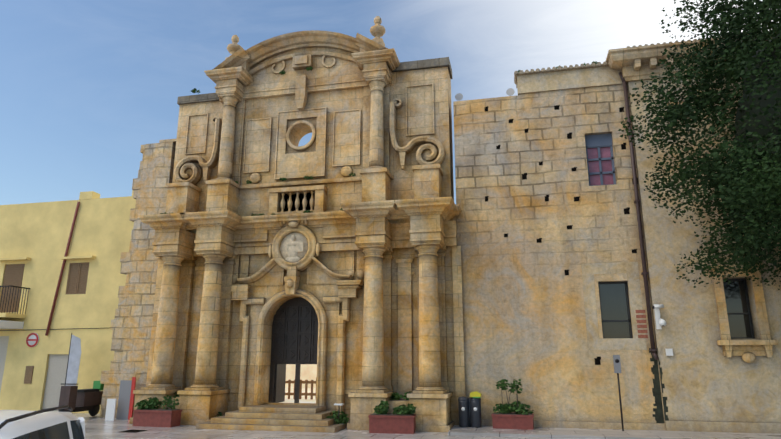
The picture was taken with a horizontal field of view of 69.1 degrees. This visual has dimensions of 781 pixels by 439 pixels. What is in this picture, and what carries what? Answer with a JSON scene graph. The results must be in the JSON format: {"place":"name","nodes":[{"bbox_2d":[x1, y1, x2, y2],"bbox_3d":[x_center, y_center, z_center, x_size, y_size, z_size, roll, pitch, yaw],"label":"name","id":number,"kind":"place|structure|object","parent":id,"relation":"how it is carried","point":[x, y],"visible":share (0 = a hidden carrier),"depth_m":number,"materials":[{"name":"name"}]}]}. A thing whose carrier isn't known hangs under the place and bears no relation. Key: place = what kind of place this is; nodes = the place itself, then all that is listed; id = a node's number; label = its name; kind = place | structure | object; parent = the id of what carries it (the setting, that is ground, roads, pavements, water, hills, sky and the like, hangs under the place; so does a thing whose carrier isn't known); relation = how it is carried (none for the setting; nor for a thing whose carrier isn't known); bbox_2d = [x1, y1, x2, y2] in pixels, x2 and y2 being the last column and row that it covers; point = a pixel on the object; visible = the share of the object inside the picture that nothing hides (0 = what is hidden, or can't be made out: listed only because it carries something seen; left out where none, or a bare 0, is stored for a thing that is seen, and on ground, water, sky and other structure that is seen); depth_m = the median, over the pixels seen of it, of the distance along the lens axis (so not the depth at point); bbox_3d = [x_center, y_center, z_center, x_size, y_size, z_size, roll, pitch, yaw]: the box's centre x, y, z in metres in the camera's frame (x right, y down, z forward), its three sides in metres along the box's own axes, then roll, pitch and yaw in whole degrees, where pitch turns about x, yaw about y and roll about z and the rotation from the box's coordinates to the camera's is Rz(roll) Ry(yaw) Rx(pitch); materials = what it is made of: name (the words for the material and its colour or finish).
{"place":"outdoors","nodes":[
{"label":"outdoors","id":0,"kind":"place"},
{"bbox_2d":[0,190,135,413],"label":"yellow house","id":1,"kind":"structure","parent":0,"point":[62,278],"depth_m":20.53,"materials":[{"name":"paint"}]},
{"bbox_2d":[100,139,175,417],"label":"stone wall","id":2,"kind":"structure","parent":0,"point":[131,325],"depth_m":18.66,"materials":[{"name":"beige stone"}]},
{"bbox_2d":[72,413,578,438],"bbox_3d":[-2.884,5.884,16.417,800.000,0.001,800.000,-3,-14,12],"label":"ground","id":3,"kind":"structure","parent":0,"point":[97,426],"depth_m":13.93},
{"bbox_2d":[0,405,84,438],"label":"hatchback car","id":4,"kind":"object","parent":3,"relation":"on","point":[49,423],"visible":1,"depth_m":4.33,"materials":[{"name":"white metal"}]},
{"bbox_2d":[64,333,80,385],"bbox_3d":[-10.659,5.116,18.861,0.629,2.650,0.440,4,-14,-15],"label":"banner flag","id":5,"kind":"object","parent":3,"relation":"on","point":[73,363],"visible":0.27,"depth_m":18.88,"materials":[{"name":"white fabric"}]},
{"bbox_2d":[58,381,103,415],"bbox_3d":[-9.671,5.647,17.777,0.600,1.094,1.790,-3,-14,12],"label":"cart","id":6,"kind":"object","parent":3,"relation":"on","point":[75,398],"visible":0.73,"depth_m":17.68,"materials":[{"name":"brown wood"}]},
{"bbox_2d":[105,377,135,419],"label":"sign boards","id":7,"kind":"object","parent":3,"relation":"on","point":[125,403],"visible":0.93,"depth_m":17.34,"materials":[{"name":"grey metal"}]},
{"bbox_2d":[132,395,182,426],"bbox_3d":[-6.531,5.309,15.806,1.357,0.829,0.612,-3,-14,12],"label":"planter","id":8,"kind":"object","parent":3,"relation":"on","point":[149,414],"visible":1,"depth_m":15.62,"materials":[{"name":"red plastic"}]},
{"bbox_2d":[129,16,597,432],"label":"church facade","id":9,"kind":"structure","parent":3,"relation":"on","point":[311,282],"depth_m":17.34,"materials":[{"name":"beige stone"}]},
{"bbox_2d":[269,297,317,402],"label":"church door","id":10,"kind":"structure","parent":9,"relation":"in","point":[295,324],"depth_m":17.34,"materials":[{"name":"brown wood"}]},
{"bbox_2d":[334,403,343,423],"bbox_3d":[-1.380,5.234,15.101,0.240,0.640,0.140,-3,-14,12],"label":"info lectern","id":11,"kind":"object","parent":9,"relation":"on","point":[339,404],"visible":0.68,"depth_m":15.15,"materials":[{"name":"grey metal"}]},
{"bbox_2d":[368,400,415,433],"bbox_3d":[0.065,4.989,14.409,1.206,0.788,0.620,-3,-14,12],"label":"planter","id":12,"kind":"object","parent":3,"relation":"on","point":[400,419],"visible":1,"depth_m":14.19,"materials":[{"name":"red plastic"}]},
{"bbox_2d":[453,35,780,433],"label":"stone building","id":13,"kind":"structure","parent":3,"relation":"on","point":[555,318],"depth_m":15.61,"materials":[{"name":"stone"}]},
{"bbox_2d":[455,88,514,100],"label":"satellite dishes","id":14,"kind":"object","parent":13,"relation":"on","point":[509,92],"visible":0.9,"depth_m":17.90,"materials":[{"name":"grey metal"}]},
{"bbox_2d":[619,72,658,359],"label":"drainpipe","id":15,"kind":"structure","parent":13,"relation":"attached to","point":[644,273],"depth_m":15.43,"materials":[{"name":"brown metal"}]},
{"bbox_2d":[652,304,672,355],"bbox_3d":[7.012,2.834,14.627,0.411,1.320,0.289,-3,-14,12],"label":"security camera","id":16,"kind":"object","parent":13,"relation":"attached to","point":[660,322],"depth_m":14.69,"materials":[{"name":"white plastic"}]},
{"bbox_2d":[618,0,780,289],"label":"ficus tree","id":17,"kind":"object","parent":3,"relation":"on","point":[746,182],"visible":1,"depth_m":12.40,"materials":[{"name":"green plant"}]},
{"bbox_2d":[0,0,779,204],"label":"sky","id":18,"kind":"structure","parent":0,"point":[85,84],"materials":[{"name":"blue"}]},
{"bbox_2d":[120,425,780,438],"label":"pavement","id":19,"kind":"structure","parent":0,"point":[581,433],"depth_m":13.65,"materials":[{"name":"grey stone"}]},
{"bbox_2d":[458,391,481,427],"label":"litter bins","id":20,"kind":"object","parent":19,"relation":"on","point":[469,408],"visible":1,"depth_m":14.93,"materials":[{"name":"grey plastic"}]},
{"bbox_2d":[491,379,533,429],"bbox_3d":[3.187,4.832,14.842,1.087,1.298,0.586,-3,-14,12],"label":"planter","id":21,"kind":"object","parent":19,"relation":"on","point":[506,418],"visible":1,"depth_m":14.66,"materials":[{"name":"red plastic"}]},
{"bbox_2d":[613,355,623,430],"bbox_3d":[5.779,4.390,14.299,0.160,1.900,0.090,-3,-14,12],"label":"sign pole","id":22,"kind":"object","parent":19,"relation":"on","point":[617,364],"visible":0.88,"depth_m":14.40,"materials":[{"name":"grey metal"}]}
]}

